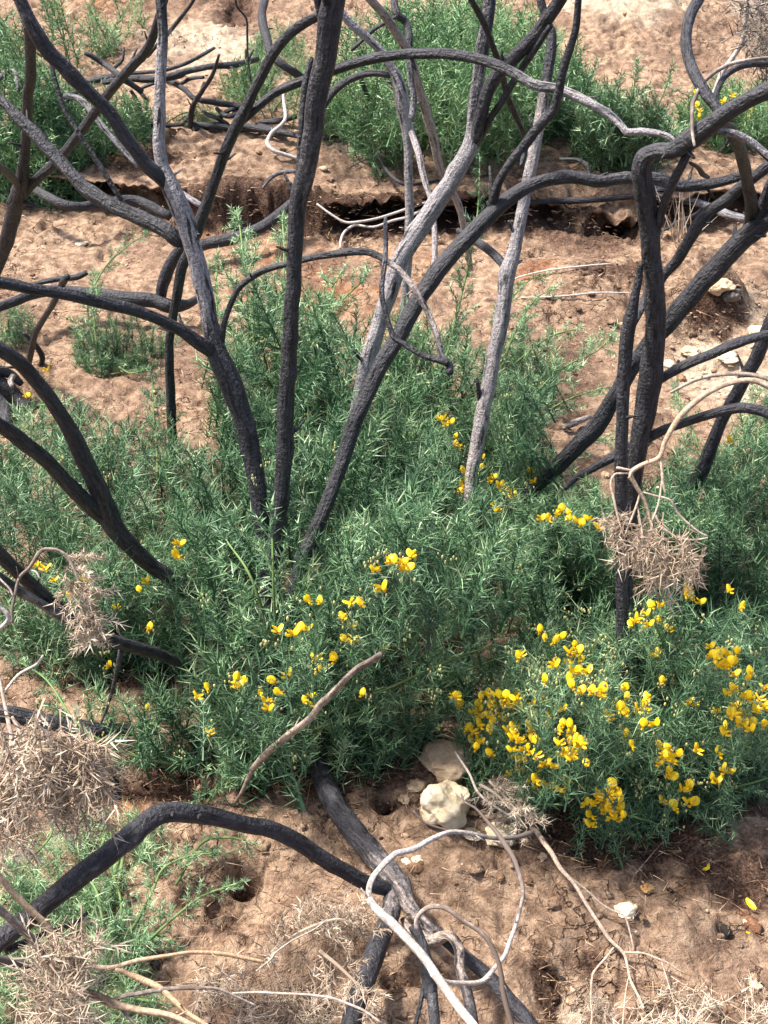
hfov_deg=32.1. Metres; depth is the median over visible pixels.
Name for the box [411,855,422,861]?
rock
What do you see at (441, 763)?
rock
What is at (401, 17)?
dead branch
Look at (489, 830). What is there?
rock
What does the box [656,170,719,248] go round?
grass tuft
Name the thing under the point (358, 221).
dry twig
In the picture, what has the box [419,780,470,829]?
rock
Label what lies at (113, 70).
dead branch
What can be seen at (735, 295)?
rock
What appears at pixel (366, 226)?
dry twig
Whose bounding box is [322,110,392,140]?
dead branch
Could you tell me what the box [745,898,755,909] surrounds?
fallen petal
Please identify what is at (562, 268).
dry twig
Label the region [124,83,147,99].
dead branch
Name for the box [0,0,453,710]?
burnt gorse
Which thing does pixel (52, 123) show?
gorse bush
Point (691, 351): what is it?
rock
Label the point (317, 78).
burnt gorse
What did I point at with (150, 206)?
burnt branch
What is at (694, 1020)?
dry brush
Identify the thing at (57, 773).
dry brush
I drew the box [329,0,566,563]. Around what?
burnt gorse
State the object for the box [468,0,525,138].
dead branch
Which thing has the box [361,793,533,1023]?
peeled branch
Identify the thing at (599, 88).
gorse bush
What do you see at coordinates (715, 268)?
burnt gorse
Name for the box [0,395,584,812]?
gorse bush
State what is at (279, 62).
dead branch
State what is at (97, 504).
burnt gorse
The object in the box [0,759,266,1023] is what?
gorse bush
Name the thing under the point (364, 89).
dead branch
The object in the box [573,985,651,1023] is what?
dry brush
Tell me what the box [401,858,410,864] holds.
rock
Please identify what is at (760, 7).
dry sprig
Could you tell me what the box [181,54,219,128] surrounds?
dead branch
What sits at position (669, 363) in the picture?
rock
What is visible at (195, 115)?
gorse bush
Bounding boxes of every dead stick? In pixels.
[22,274,70,366]
[233,651,382,804]
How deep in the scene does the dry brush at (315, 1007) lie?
1.91 m
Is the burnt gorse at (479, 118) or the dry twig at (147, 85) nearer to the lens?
the burnt gorse at (479, 118)
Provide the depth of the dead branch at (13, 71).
4.26 m
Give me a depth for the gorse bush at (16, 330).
3.59 m
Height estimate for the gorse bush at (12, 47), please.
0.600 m
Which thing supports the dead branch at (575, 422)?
on the ground
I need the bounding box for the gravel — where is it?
[1,0,767,1023]
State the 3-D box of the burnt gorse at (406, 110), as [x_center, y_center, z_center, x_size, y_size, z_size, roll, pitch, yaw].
[0.039,-0.685,3.144,0.154,0.928,0.430,-21,36,-32]
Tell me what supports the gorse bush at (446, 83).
on the ground
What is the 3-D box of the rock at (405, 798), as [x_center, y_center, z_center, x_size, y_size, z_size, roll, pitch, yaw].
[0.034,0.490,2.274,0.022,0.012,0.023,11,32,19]
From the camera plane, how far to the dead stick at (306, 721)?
2.02 m
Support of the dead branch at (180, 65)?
on the dead branch at (181, 73)
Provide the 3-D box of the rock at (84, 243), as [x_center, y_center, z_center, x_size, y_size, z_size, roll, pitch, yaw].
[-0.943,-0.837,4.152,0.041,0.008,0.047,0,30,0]
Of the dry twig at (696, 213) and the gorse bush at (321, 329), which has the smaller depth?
the gorse bush at (321, 329)
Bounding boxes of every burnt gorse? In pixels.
[0,0,168,275]
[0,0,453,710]
[0,341,254,661]
[0,545,222,725]
[165,12,674,488]
[263,0,345,717]
[273,0,740,757]
[326,10,437,387]
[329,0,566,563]
[365,0,473,271]
[456,0,556,604]
[502,161,767,550]
[614,263,644,789]
[615,0,767,686]
[687,313,767,517]
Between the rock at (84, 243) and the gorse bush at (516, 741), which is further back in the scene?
the rock at (84, 243)
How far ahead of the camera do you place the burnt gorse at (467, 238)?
2.34 m
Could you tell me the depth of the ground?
3.34 m
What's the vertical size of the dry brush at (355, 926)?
0.310 m
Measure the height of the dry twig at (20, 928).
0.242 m
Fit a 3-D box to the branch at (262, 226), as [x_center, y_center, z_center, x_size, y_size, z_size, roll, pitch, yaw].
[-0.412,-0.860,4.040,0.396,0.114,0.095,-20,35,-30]
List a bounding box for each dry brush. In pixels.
[0,655,139,883]
[0,905,135,1023]
[172,945,400,1023]
[256,883,393,974]
[469,774,554,845]
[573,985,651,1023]
[628,976,737,1023]
[713,972,767,1023]
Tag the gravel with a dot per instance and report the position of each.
(725, 930)
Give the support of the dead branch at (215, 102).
on the dead branch at (230, 109)
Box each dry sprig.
[0,546,132,658]
[592,377,767,615]
[670,371,767,393]
[690,0,767,146]
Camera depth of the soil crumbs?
2.17 m
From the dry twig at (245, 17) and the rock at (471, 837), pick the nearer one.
the rock at (471, 837)
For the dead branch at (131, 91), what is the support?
on the ground
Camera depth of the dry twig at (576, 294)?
3.69 m
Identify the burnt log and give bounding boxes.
[0,705,133,737]
[0,753,538,1023]
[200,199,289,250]
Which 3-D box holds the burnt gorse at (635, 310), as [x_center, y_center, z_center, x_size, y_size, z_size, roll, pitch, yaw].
[0.391,0.044,2.164,0.060,0.903,0.215,-3,30,-4]
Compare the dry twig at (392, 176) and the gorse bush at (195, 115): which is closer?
the dry twig at (392, 176)
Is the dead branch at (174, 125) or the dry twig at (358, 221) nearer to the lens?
the dry twig at (358, 221)
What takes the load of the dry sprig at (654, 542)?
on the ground
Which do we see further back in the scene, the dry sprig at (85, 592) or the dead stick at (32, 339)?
the dead stick at (32, 339)
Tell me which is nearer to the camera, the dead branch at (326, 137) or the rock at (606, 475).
the rock at (606, 475)
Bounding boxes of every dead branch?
[0,68,19,91]
[37,90,78,113]
[63,93,138,167]
[84,47,143,93]
[87,74,185,83]
[102,49,259,84]
[112,46,215,77]
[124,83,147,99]
[127,123,182,127]
[129,89,142,111]
[147,0,194,57]
[166,80,241,108]
[179,75,204,84]
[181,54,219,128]
[191,122,260,132]
[193,122,220,130]
[200,98,238,109]
[201,109,228,123]
[215,107,237,118]
[218,107,237,117]
[232,112,293,137]
[255,122,297,137]
[258,0,303,77]
[259,115,296,124]
[262,170,294,188]
[265,93,296,159]
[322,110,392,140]
[350,15,396,50]
[359,78,391,123]
[391,0,412,47]
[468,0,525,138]
[530,186,744,222]
[562,414,591,429]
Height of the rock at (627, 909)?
0.024 m
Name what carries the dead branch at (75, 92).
on the gorse bush at (52, 123)
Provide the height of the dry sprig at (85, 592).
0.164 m
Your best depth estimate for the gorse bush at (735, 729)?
2.19 m
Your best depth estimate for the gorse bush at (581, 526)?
2.72 m
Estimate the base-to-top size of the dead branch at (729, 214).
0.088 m
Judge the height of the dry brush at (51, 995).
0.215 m
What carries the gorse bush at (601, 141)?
on the ground
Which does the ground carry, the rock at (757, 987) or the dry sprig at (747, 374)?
the rock at (757, 987)
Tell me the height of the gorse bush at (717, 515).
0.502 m
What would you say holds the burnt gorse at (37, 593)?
on the ground
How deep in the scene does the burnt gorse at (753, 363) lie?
2.63 m
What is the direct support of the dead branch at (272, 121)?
on the ground
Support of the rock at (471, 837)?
on the ground
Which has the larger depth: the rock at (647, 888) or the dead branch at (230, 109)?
the dead branch at (230, 109)
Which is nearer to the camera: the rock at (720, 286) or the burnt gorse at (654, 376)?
the burnt gorse at (654, 376)
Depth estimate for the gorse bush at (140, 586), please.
2.59 m
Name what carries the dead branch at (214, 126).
on the ground
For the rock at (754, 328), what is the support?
on the ground
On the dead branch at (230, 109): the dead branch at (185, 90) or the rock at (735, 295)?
the dead branch at (185, 90)
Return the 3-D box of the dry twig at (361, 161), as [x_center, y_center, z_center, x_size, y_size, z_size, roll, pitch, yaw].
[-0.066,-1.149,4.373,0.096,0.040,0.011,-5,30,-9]
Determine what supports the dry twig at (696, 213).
on the ground
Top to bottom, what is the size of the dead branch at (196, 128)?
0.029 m
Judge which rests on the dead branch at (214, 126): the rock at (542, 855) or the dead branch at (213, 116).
the dead branch at (213, 116)
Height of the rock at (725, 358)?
0.018 m
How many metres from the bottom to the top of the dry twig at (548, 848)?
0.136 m
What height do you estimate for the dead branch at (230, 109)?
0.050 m
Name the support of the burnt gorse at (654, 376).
on the ground
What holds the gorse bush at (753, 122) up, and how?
on the ground
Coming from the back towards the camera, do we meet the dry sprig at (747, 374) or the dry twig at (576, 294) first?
the dry twig at (576, 294)
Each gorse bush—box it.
[0,0,153,93]
[0,50,171,210]
[0,303,60,433]
[0,365,216,771]
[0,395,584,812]
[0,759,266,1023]
[34,227,185,399]
[166,98,231,128]
[190,148,535,540]
[213,15,314,128]
[322,0,608,181]
[438,590,674,869]
[471,268,644,619]
[543,75,616,146]
[552,50,689,173]
[605,582,767,846]
[614,375,767,634]
[671,73,767,155]
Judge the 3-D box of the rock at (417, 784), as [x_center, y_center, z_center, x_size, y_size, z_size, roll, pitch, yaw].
[0.055,0.471,2.290,0.035,0.020,0.036,17,34,27]
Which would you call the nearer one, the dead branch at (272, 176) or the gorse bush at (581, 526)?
the gorse bush at (581, 526)
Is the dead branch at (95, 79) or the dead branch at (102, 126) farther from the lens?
the dead branch at (95, 79)
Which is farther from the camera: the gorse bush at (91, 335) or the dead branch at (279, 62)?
the dead branch at (279, 62)
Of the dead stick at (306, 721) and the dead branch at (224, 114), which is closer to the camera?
the dead stick at (306, 721)
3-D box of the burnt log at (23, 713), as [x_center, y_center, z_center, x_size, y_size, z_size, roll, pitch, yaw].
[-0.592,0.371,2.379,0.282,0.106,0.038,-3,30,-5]
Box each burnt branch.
[0,247,197,312]
[32,186,200,219]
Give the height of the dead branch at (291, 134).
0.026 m
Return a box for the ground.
[0,0,767,1023]
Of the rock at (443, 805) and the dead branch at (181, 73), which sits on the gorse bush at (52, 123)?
the dead branch at (181, 73)
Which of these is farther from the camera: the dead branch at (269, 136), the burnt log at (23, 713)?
the dead branch at (269, 136)
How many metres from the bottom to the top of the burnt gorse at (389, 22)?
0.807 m
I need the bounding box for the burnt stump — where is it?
[0,366,38,422]
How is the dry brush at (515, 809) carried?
on the ground
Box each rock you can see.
[75,241,87,245]
[398,794,410,803]
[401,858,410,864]
[405,778,426,791]
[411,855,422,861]
[418,739,473,784]
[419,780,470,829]
[463,827,480,840]
[485,822,516,847]
[537,852,547,861]
[601,471,609,478]
[614,902,637,918]
[640,883,653,893]
[664,359,673,367]
[680,346,699,356]
[707,278,735,295]
[717,351,738,363]
[722,288,741,301]
[748,325,761,333]
[750,981,762,990]
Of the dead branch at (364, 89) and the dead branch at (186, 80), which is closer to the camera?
the dead branch at (364, 89)
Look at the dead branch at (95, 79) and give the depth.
4.64 m
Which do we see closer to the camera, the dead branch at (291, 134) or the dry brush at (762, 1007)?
the dry brush at (762, 1007)
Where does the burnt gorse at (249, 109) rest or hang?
on the ground
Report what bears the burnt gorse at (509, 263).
on the ground
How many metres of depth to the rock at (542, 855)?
2.18 m
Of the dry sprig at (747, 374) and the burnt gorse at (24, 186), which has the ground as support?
the burnt gorse at (24, 186)
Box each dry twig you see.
[0,872,380,1023]
[141,83,154,88]
[235,0,251,81]
[316,201,425,223]
[339,208,421,248]
[350,156,376,167]
[372,147,438,185]
[455,751,681,1023]
[515,263,611,278]
[521,292,628,297]
[661,190,705,231]
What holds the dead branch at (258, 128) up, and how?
on the ground
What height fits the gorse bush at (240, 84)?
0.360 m
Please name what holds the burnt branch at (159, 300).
on the ground
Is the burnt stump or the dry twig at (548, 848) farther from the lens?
the burnt stump
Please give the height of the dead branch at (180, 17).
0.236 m
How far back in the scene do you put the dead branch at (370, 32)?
4.17 m
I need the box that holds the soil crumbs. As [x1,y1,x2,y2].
[0,25,767,1023]
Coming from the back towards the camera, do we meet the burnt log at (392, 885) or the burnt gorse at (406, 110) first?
the burnt gorse at (406, 110)

